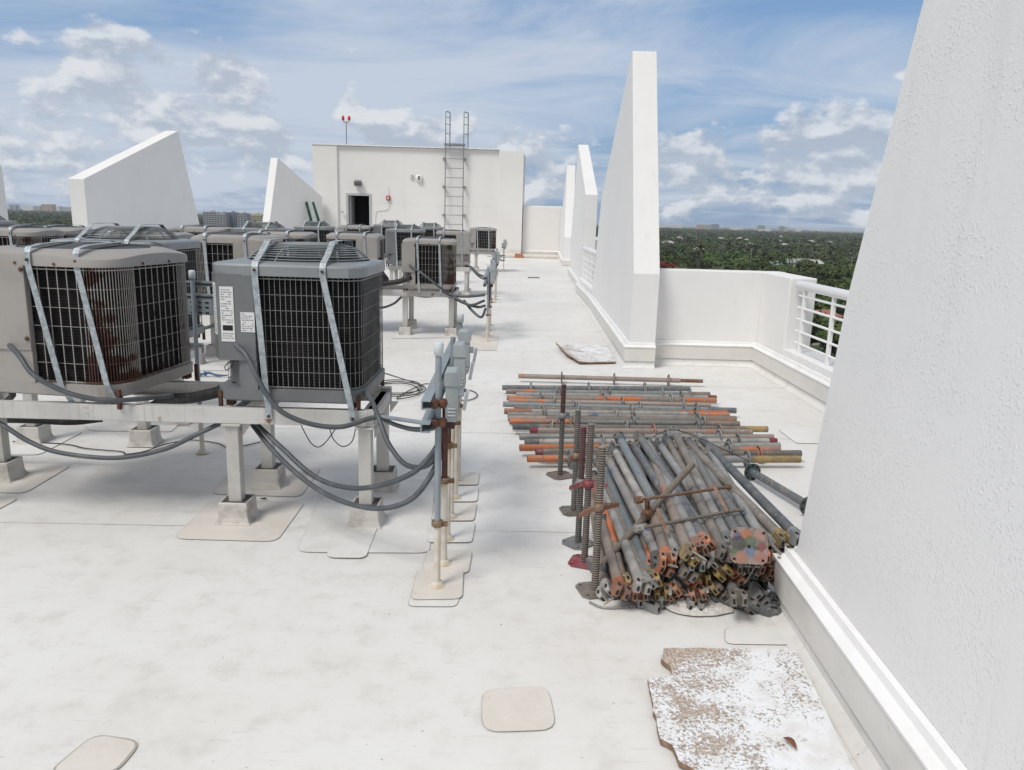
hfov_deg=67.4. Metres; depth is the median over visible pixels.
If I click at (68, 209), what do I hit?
city building
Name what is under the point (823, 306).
tree
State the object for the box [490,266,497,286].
switch box
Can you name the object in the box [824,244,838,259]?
palm tree
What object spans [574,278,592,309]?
parapet wall
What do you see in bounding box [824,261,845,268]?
tree
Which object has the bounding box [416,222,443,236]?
condensing unit
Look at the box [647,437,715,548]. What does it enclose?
scaffold tube
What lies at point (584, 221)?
parapet fin
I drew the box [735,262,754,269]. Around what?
tree
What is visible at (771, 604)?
scaffold tube
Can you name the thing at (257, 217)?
city building
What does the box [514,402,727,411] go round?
scaffold standard
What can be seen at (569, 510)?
screw jack
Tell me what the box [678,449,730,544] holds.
scaffold tube
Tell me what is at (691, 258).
tree
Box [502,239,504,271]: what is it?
conduit post
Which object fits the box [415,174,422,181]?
wall horn
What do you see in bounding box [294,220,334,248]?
condensing unit
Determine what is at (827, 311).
house
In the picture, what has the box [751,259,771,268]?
tree
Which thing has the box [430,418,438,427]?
rusty fitting
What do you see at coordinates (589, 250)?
railing
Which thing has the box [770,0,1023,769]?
parapet fin
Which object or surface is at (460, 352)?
switch box
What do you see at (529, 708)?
roof patch
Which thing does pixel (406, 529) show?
roof patch
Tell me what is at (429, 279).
conduit
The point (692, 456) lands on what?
scaffold tube
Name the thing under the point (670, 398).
scaffold standard
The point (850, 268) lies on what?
tree
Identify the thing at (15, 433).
conduit
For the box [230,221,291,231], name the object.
condensing unit
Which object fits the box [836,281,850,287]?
tree
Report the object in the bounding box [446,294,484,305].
conduit
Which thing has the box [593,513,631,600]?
scaffold tube
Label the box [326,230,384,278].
condensing unit
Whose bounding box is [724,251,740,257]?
tree
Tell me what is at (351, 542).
roof patch
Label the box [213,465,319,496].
roof patch
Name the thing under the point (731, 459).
scaffold standard
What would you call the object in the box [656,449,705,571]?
scaffold tube
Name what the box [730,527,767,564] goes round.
base plate
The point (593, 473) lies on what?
scaffold tube
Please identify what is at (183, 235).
condensing unit
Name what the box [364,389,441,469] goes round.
conduit
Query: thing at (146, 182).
parapet fin
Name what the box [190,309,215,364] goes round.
equipment stand
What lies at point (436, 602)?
roof patch
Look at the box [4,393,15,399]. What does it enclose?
insulated pipe
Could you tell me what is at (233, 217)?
city building
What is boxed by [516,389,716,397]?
scaffold standard
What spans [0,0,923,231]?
sky
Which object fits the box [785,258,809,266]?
house
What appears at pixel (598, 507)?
screw jack
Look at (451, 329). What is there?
equipment stand
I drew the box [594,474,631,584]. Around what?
scaffold tube
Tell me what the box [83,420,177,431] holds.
roof patch
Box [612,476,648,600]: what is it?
scaffold tube
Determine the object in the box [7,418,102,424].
insulated pipe
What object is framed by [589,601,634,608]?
wire tie
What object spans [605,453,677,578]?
scaffold tube
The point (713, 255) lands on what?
tree
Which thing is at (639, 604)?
scaffold tube
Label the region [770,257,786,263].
tree
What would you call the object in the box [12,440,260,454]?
wire
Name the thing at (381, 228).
condensing unit
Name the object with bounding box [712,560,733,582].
scaffold tube
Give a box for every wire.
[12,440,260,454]
[301,425,334,447]
[329,429,355,446]
[379,373,477,400]
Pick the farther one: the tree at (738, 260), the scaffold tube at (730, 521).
the tree at (738, 260)
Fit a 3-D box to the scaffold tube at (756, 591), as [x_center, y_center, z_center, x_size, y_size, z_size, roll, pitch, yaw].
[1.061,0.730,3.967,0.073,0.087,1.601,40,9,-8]
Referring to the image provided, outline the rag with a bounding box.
[200,371,227,376]
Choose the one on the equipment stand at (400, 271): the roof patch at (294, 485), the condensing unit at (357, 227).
the condensing unit at (357, 227)
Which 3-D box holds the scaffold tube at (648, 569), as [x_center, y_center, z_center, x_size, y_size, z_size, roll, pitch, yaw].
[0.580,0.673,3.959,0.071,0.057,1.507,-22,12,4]
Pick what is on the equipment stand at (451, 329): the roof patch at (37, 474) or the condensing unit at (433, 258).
the condensing unit at (433, 258)
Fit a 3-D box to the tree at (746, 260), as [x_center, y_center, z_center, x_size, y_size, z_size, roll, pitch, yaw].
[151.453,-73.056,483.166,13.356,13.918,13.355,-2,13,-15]
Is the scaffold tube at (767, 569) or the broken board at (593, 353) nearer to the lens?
the scaffold tube at (767, 569)
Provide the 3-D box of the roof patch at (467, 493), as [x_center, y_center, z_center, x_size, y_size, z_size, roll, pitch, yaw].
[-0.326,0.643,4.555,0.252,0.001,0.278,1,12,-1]
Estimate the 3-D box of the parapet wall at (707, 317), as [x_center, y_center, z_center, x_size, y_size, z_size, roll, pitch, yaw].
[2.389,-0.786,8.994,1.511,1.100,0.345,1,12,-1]
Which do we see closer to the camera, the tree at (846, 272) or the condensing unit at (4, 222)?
the condensing unit at (4, 222)
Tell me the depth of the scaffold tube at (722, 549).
3.68 m
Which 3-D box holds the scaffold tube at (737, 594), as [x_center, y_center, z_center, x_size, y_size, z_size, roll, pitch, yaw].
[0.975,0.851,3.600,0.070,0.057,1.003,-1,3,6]
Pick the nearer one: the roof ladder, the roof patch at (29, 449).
the roof patch at (29, 449)
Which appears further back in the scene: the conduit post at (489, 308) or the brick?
the brick
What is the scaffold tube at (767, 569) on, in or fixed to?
on the scaffold tube at (769, 579)
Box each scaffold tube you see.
[584,468,629,574]
[584,488,612,601]
[592,470,619,599]
[593,455,657,594]
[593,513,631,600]
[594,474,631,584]
[596,487,655,594]
[604,464,662,589]
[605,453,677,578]
[608,443,678,568]
[611,584,664,614]
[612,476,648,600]
[613,431,680,565]
[615,452,662,568]
[615,461,652,591]
[618,465,669,600]
[618,468,650,564]
[624,456,654,535]
[627,440,711,563]
[632,431,711,538]
[632,452,683,562]
[633,453,676,567]
[636,592,654,607]
[640,446,708,556]
[645,438,707,567]
[646,474,699,583]
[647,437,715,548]
[650,438,709,555]
[653,438,729,544]
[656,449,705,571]
[658,450,724,568]
[659,573,675,582]
[661,433,731,562]
[662,579,683,602]
[668,426,712,498]
[669,567,685,586]
[674,473,699,514]
[674,593,689,600]
[677,444,697,467]
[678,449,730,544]
[680,581,691,593]
[681,578,702,589]
[682,437,793,547]
[685,593,704,610]
[686,588,781,617]
[687,584,707,601]
[689,449,738,530]
[693,432,800,545]
[693,440,769,562]
[696,569,710,585]
[699,447,780,567]
[702,580,720,600]
[703,445,781,554]
[705,565,713,580]
[711,576,728,601]
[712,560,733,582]
[721,483,788,552]
[723,576,747,606]
[728,565,745,586]
[735,563,752,573]
[738,572,747,586]
[739,586,760,614]
[742,564,759,567]
[743,568,753,583]
[744,565,762,576]
[747,580,770,603]
[751,569,766,581]
[756,578,767,585]
[757,564,773,577]
[759,583,778,598]
[759,594,778,613]
[762,575,773,585]
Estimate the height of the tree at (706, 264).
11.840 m
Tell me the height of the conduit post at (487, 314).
1.026 m
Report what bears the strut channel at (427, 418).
attached to the conduit post at (460, 319)
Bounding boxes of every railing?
[582,246,595,283]
[793,280,848,365]
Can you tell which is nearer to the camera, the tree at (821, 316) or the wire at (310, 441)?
the wire at (310, 441)
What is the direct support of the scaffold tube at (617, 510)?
on the scaffold tube at (634, 596)
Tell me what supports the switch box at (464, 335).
attached to the conduit post at (457, 496)
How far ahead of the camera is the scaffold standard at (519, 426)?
5.90 m
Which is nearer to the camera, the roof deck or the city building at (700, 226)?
the roof deck
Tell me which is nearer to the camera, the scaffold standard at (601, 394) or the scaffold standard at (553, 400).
the scaffold standard at (553, 400)
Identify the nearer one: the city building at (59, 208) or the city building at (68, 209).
the city building at (59, 208)
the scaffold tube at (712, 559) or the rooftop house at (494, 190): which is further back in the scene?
the rooftop house at (494, 190)
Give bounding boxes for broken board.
[556,343,615,363]
[647,648,854,769]
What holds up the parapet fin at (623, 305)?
on the roof deck
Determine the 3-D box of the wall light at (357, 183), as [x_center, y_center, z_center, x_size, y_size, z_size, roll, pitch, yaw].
[-6.867,-8.988,34.220,0.300,0.260,0.240,1,12,-1]
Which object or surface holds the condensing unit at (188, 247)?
on the equipment stand at (144, 434)
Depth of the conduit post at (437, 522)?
3.30 m
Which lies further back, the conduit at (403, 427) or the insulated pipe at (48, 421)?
the insulated pipe at (48, 421)
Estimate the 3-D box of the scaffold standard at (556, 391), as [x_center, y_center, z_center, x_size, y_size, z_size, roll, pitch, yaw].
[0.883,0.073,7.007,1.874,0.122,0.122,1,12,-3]
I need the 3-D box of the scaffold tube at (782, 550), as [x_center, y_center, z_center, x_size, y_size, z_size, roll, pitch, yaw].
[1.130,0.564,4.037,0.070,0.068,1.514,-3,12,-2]
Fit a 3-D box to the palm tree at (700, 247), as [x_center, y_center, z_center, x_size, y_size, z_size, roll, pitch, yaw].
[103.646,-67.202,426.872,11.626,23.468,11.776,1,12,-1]
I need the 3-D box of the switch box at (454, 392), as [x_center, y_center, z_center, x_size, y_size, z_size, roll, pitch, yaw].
[-0.241,0.063,3.388,0.106,0.264,0.142,1,12,-1]
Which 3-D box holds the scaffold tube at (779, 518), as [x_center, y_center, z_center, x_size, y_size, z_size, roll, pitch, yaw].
[1.219,0.499,4.084,0.070,0.061,1.795,9,11,-3]
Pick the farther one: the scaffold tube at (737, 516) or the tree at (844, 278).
the tree at (844, 278)
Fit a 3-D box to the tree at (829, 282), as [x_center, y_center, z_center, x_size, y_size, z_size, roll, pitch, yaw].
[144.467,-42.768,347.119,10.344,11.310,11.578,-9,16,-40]
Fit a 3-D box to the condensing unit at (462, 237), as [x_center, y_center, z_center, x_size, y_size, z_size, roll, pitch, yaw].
[-1.246,-2.923,16.443,0.738,0.810,0.800,1,12,-1]
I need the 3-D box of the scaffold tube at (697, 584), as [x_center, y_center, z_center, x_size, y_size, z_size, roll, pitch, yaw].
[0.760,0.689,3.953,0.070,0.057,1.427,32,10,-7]
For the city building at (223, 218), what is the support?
on the ground
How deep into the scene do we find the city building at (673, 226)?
5881.81 m
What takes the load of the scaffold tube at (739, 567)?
on the scaffold tube at (739, 581)
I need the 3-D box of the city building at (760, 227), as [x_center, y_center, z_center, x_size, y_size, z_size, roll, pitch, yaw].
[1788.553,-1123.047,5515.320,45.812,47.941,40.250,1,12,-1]
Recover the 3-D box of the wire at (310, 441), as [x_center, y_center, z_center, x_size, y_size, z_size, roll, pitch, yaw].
[-1.045,0.270,4.144,0.204,0.141,0.006,1,12,-1]
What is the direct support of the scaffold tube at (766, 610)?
on the roof deck
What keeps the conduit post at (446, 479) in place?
on the roof patch at (460, 560)
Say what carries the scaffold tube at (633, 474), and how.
on the scaffold tube at (662, 576)
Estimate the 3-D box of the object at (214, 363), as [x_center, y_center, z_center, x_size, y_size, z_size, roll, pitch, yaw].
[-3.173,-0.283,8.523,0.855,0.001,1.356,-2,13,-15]
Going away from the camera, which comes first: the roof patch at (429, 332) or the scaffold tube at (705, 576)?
the scaffold tube at (705, 576)
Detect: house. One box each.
[312,143,525,255]
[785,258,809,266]
[810,259,823,264]
[814,309,843,318]
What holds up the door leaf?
in the rooftop house at (494, 190)
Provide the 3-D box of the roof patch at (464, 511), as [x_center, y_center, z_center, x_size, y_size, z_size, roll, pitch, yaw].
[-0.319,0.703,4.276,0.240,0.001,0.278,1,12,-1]
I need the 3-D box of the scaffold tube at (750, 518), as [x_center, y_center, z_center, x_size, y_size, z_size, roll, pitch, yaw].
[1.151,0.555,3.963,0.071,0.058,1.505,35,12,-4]
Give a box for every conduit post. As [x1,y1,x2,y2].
[188,270,208,454]
[428,341,447,588]
[440,408,453,566]
[447,429,456,542]
[450,337,460,519]
[454,403,462,499]
[457,313,465,481]
[484,264,490,341]
[488,274,491,335]
[490,258,493,324]
[494,249,496,302]
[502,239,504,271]
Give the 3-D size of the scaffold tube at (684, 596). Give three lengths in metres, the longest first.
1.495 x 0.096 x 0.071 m
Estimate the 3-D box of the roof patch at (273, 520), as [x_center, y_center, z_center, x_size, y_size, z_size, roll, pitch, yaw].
[-1.439,0.715,4.096,0.532,0.001,0.558,1,12,-1]
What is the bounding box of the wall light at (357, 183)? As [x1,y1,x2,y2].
[354,180,361,185]
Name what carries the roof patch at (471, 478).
on the roof deck
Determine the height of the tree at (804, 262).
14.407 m
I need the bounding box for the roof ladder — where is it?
[442,111,468,228]
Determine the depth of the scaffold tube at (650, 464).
4.64 m
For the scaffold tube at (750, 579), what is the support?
on the scaffold tube at (756, 591)
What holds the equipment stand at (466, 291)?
on the roof deck
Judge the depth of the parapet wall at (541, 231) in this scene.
34.96 m
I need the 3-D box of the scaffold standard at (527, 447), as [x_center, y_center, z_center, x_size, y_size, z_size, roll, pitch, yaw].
[0.991,0.436,5.423,1.889,0.122,0.122,0,12,-7]
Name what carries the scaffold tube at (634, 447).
on the scaffold tube
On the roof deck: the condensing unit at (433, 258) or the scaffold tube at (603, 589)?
the scaffold tube at (603, 589)
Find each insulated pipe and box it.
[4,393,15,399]
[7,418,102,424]
[149,381,235,403]
[378,258,388,284]
[379,275,411,286]
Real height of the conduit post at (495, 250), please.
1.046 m
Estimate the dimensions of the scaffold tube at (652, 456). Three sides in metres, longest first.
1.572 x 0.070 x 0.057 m
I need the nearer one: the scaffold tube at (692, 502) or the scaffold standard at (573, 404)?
the scaffold tube at (692, 502)
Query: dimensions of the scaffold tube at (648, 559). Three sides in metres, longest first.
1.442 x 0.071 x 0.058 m
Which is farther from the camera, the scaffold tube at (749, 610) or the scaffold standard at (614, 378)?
the scaffold standard at (614, 378)
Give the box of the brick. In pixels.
[515,253,522,257]
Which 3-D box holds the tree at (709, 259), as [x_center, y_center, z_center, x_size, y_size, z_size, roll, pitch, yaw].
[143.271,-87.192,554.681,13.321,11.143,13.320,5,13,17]
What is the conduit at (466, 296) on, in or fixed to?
attached to the condensing unit at (433, 258)
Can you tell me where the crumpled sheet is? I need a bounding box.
[664,597,733,615]
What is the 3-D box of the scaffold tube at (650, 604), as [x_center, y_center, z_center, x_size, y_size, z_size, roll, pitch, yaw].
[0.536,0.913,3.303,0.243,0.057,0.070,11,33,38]
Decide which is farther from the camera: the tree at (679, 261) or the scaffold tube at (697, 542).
the tree at (679, 261)
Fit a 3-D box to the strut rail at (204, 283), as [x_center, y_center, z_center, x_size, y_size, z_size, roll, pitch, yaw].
[-1.925,-0.656,4.997,0.660,0.034,0.026,1,12,-1]
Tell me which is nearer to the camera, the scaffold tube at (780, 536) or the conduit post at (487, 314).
the scaffold tube at (780, 536)
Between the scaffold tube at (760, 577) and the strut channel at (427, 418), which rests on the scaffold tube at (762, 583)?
the scaffold tube at (760, 577)
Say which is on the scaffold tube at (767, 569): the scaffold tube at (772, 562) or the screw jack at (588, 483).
the scaffold tube at (772, 562)
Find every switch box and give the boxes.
[444,367,469,428]
[453,341,474,388]
[458,329,477,373]
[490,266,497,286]
[496,251,501,265]
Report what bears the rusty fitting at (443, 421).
attached to the conduit post at (437, 522)
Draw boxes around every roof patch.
[0,461,68,492]
[0,497,15,507]
[8,431,80,454]
[53,735,136,769]
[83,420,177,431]
[177,500,302,540]
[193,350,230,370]
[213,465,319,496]
[298,478,434,552]
[327,510,376,557]
[392,325,475,338]
[408,580,463,606]
[411,570,463,599]
[422,550,471,572]
[427,522,474,541]
[431,503,476,520]
[441,472,478,484]
[454,486,478,501]
[470,332,499,349]
[481,686,553,731]
[724,626,786,644]
[780,429,820,442]
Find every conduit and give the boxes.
[0,421,221,459]
[7,343,173,402]
[204,324,213,329]
[233,344,383,429]
[250,424,448,510]
[254,424,441,490]
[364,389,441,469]
[380,296,430,308]
[380,414,421,423]
[381,418,434,431]
[409,264,448,293]
[442,291,484,297]
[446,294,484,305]
[454,299,485,307]
[463,299,486,317]
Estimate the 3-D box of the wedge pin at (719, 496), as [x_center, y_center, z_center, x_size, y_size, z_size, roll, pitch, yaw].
[0.982,0.529,3.626,0.015,0.105,0.150,-2,13,-17]
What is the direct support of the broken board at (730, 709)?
on the roof deck
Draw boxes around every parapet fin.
[0,165,8,219]
[68,131,198,231]
[262,158,322,228]
[558,165,574,266]
[567,145,597,288]
[587,51,659,368]
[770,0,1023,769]
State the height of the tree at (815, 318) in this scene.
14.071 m
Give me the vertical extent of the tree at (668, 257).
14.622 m
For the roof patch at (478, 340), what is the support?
on the roof deck
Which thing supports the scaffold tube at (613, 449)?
on the scaffold tube at (684, 572)
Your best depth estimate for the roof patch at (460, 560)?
3.66 m
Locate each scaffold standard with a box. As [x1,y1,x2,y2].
[502,381,690,390]
[503,399,736,412]
[504,404,729,415]
[506,386,710,396]
[507,391,716,402]
[507,408,736,420]
[508,411,733,420]
[509,395,710,406]
[509,414,739,425]
[512,419,768,431]
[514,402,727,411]
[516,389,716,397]
[518,371,702,385]
[519,429,774,440]
[519,438,780,450]
[524,433,777,443]
[527,449,801,467]
[530,423,752,433]
[535,441,780,455]
[543,445,801,456]
[744,463,807,513]
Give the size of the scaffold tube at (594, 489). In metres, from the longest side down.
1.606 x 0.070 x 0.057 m
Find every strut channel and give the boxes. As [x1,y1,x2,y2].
[420,364,449,432]
[421,342,449,409]
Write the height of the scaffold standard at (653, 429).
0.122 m
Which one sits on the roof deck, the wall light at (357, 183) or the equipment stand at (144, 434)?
the equipment stand at (144, 434)
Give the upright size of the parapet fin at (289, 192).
3.794 m
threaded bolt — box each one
[633,484,731,503]
[633,506,745,532]
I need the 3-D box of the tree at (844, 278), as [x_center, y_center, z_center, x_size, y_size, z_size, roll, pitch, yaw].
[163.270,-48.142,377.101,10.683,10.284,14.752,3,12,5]
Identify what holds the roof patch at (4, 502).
on the roof deck
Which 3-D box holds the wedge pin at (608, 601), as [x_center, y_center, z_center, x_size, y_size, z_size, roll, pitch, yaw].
[0.449,0.893,3.262,0.130,0.075,0.008,-3,13,-20]
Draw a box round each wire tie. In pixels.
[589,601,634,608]
[653,429,748,461]
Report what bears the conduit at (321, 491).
attached to the conduit post at (446, 479)
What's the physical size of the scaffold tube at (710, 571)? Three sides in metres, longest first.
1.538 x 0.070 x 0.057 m
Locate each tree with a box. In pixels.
[659,253,674,261]
[660,251,677,254]
[660,260,678,267]
[674,258,694,264]
[676,246,690,258]
[681,255,695,261]
[690,243,710,266]
[697,261,714,267]
[703,257,716,261]
[704,252,721,257]
[719,263,734,268]
[720,259,738,263]
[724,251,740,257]
[728,258,745,262]
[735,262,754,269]
[743,258,759,264]
[744,255,761,258]
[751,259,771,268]
[755,266,773,270]
[769,264,784,269]
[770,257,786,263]
[781,253,799,270]
[783,265,792,270]
[789,267,818,276]
[789,270,817,281]
[796,259,815,266]
[796,265,820,276]
[797,243,807,256]
[810,309,826,343]
[813,315,840,349]
[813,317,842,344]
[814,263,839,272]
[815,294,845,311]
[818,268,844,278]
[821,277,844,285]
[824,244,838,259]
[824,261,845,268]
[826,285,849,289]
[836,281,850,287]
[837,277,850,280]
[841,265,854,270]
[841,269,852,277]
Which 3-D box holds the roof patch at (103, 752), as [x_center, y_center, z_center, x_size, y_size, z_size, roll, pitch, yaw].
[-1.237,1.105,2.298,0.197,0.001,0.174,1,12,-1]
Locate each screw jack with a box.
[546,384,571,479]
[559,409,583,516]
[562,426,593,549]
[568,423,607,569]
[575,445,618,599]
[585,462,694,578]
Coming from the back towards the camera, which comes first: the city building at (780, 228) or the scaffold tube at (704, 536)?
the city building at (780, 228)
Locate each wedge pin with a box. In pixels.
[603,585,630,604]
[656,507,668,534]
[711,482,728,512]
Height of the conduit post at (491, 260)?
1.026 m
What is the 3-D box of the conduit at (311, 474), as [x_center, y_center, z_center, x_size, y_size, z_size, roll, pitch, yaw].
[-0.927,0.280,3.813,1.356,0.393,0.230,8,14,29]
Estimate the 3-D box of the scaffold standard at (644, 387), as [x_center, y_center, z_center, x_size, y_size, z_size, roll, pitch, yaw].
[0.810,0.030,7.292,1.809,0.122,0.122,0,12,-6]
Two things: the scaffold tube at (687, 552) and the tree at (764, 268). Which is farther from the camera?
the tree at (764, 268)
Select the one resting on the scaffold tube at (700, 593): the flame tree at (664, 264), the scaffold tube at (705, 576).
the scaffold tube at (705, 576)
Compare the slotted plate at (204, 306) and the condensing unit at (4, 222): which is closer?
the slotted plate at (204, 306)
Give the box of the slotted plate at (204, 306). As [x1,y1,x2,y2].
[188,299,213,314]
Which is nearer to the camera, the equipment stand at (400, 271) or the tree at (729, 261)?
the equipment stand at (400, 271)
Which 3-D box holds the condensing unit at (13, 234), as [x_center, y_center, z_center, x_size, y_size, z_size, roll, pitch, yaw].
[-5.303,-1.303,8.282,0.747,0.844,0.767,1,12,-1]
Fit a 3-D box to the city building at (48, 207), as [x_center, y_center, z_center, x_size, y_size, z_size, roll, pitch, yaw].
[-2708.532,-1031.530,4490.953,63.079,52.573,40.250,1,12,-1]
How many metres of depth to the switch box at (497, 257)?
15.12 m
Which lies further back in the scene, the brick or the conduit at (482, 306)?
the brick
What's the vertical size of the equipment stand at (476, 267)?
0.616 m
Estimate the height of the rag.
0.055 m
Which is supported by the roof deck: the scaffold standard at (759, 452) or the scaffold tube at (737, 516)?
the scaffold standard at (759, 452)
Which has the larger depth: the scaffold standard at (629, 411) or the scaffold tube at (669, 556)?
the scaffold standard at (629, 411)
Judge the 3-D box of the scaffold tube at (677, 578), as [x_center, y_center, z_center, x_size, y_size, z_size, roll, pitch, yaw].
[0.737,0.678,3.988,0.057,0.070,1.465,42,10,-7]
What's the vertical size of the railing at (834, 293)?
0.720 m
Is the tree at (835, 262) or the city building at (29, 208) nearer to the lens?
the tree at (835, 262)
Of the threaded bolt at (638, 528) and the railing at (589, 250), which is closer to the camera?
the threaded bolt at (638, 528)
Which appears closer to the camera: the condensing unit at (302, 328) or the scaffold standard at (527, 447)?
the condensing unit at (302, 328)
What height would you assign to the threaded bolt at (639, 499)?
0.032 m
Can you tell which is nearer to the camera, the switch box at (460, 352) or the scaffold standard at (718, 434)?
the switch box at (460, 352)
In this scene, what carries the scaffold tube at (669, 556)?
on the scaffold tube at (667, 571)
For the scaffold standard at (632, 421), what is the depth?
5.96 m
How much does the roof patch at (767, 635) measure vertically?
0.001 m
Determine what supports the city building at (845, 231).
on the ground
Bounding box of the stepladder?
[305,202,320,225]
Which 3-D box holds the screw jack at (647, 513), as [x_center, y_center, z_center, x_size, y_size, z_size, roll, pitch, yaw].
[0.658,0.627,3.726,0.120,0.150,0.802,14,44,45]
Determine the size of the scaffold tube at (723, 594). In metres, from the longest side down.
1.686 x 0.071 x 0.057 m
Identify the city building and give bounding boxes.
[13,204,19,209]
[22,206,36,210]
[41,204,55,210]
[56,206,62,210]
[63,207,70,211]
[203,211,220,225]
[216,212,229,226]
[225,211,238,226]
[237,212,250,226]
[250,213,262,221]
[659,225,682,227]
[696,224,704,228]
[710,224,718,229]
[730,227,742,229]
[757,225,764,229]
[778,226,784,230]
[832,231,858,232]
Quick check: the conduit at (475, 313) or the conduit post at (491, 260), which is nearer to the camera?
the conduit at (475, 313)
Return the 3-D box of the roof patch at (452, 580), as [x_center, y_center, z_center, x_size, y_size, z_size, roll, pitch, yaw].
[-0.327,0.886,3.421,0.223,0.001,0.294,1,12,-1]
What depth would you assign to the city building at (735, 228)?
5102.52 m
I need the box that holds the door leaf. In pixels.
[350,196,354,223]
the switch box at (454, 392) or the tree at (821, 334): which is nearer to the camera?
the switch box at (454, 392)
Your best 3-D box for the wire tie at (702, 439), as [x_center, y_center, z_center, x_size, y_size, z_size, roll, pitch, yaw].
[1.161,0.361,4.718,0.585,0.139,0.074,6,13,19]
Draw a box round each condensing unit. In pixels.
[0,216,16,225]
[0,224,64,245]
[0,240,198,409]
[17,224,98,237]
[50,223,205,339]
[90,229,194,238]
[168,224,231,234]
[190,230,282,315]
[212,238,384,421]
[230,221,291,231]
[250,229,317,255]
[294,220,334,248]
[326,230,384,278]
[336,224,372,232]
[373,219,405,257]
[385,223,425,267]
[402,236,456,294]
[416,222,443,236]
[436,229,470,266]
[469,227,496,252]
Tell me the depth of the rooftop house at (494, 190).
34.36 m
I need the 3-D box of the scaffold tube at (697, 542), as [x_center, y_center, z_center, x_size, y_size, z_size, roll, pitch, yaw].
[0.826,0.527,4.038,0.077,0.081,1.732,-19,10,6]
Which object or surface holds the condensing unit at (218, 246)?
on the equipment stand at (211, 349)
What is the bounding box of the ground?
[7,208,863,347]
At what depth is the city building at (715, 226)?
5687.35 m
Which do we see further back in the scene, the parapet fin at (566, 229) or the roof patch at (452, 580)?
the parapet fin at (566, 229)
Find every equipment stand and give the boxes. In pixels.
[0,380,399,528]
[14,343,203,446]
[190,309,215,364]
[379,285,460,335]
[384,257,403,283]
[386,264,471,294]
[470,250,494,270]
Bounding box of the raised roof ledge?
[487,254,558,258]
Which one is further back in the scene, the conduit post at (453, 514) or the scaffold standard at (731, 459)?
the scaffold standard at (731, 459)
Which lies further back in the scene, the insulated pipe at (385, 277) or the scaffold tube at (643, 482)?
the insulated pipe at (385, 277)
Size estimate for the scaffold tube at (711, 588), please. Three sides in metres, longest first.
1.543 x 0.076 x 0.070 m
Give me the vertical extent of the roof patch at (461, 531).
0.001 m
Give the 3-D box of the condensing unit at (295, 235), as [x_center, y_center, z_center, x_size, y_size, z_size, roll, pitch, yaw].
[-3.159,-1.732,10.603,0.877,0.827,0.900,1,12,-1]
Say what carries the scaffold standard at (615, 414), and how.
on the roof deck
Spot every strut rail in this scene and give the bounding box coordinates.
[186,281,211,286]
[187,293,212,299]
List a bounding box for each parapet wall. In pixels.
[522,205,562,254]
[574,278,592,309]
[654,268,784,366]
[749,272,834,412]
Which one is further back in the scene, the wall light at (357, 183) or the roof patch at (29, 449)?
the wall light at (357, 183)
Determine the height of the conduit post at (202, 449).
1.226 m
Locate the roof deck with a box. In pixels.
[0,255,860,769]
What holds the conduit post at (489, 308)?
on the roof patch at (478, 340)
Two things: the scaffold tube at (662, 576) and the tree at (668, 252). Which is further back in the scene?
the tree at (668, 252)
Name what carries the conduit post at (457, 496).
on the roof patch at (467, 493)
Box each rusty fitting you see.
[430,398,438,408]
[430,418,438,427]
[439,398,447,408]
[439,417,447,427]
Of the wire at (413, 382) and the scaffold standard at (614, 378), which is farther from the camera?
the scaffold standard at (614, 378)
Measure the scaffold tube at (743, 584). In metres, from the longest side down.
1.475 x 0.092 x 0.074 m
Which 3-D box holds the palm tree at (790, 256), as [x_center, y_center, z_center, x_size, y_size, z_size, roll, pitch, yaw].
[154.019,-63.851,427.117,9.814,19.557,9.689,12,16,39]
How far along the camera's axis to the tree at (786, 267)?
492.55 m
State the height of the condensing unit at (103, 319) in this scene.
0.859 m
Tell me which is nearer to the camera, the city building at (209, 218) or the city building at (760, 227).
the city building at (209, 218)
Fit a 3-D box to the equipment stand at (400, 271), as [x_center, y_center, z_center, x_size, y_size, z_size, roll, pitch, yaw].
[-2.998,-2.853,19.062,2.850,0.616,0.887,1,12,-1]
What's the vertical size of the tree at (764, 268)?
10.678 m
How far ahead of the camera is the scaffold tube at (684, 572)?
3.24 m
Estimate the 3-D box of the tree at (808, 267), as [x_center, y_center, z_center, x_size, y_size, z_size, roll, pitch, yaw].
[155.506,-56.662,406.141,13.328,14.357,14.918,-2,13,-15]
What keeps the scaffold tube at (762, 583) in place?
on the scaffold tube at (771, 604)
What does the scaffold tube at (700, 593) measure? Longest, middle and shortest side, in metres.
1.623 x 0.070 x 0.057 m
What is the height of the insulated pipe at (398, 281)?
0.200 m
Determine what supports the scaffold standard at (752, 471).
on the roof deck
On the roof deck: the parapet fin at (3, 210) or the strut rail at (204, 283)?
the parapet fin at (3, 210)
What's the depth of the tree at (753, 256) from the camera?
547.48 m
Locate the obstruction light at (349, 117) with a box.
[342,116,350,143]
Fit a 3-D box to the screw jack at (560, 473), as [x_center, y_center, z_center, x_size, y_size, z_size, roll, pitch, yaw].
[0.318,0.291,4.884,0.150,0.599,0.150,-5,14,-30]
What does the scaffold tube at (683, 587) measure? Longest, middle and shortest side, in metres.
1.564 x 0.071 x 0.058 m
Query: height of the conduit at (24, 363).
0.297 m
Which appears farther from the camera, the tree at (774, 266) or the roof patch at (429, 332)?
the tree at (774, 266)
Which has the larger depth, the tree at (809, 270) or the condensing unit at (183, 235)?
the tree at (809, 270)
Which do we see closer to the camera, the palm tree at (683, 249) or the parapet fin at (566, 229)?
the parapet fin at (566, 229)
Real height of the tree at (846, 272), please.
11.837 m
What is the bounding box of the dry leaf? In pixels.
[783,737,796,749]
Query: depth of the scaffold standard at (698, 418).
6.13 m
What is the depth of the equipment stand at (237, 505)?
4.00 m
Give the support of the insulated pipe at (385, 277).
attached to the condensing unit at (369, 245)

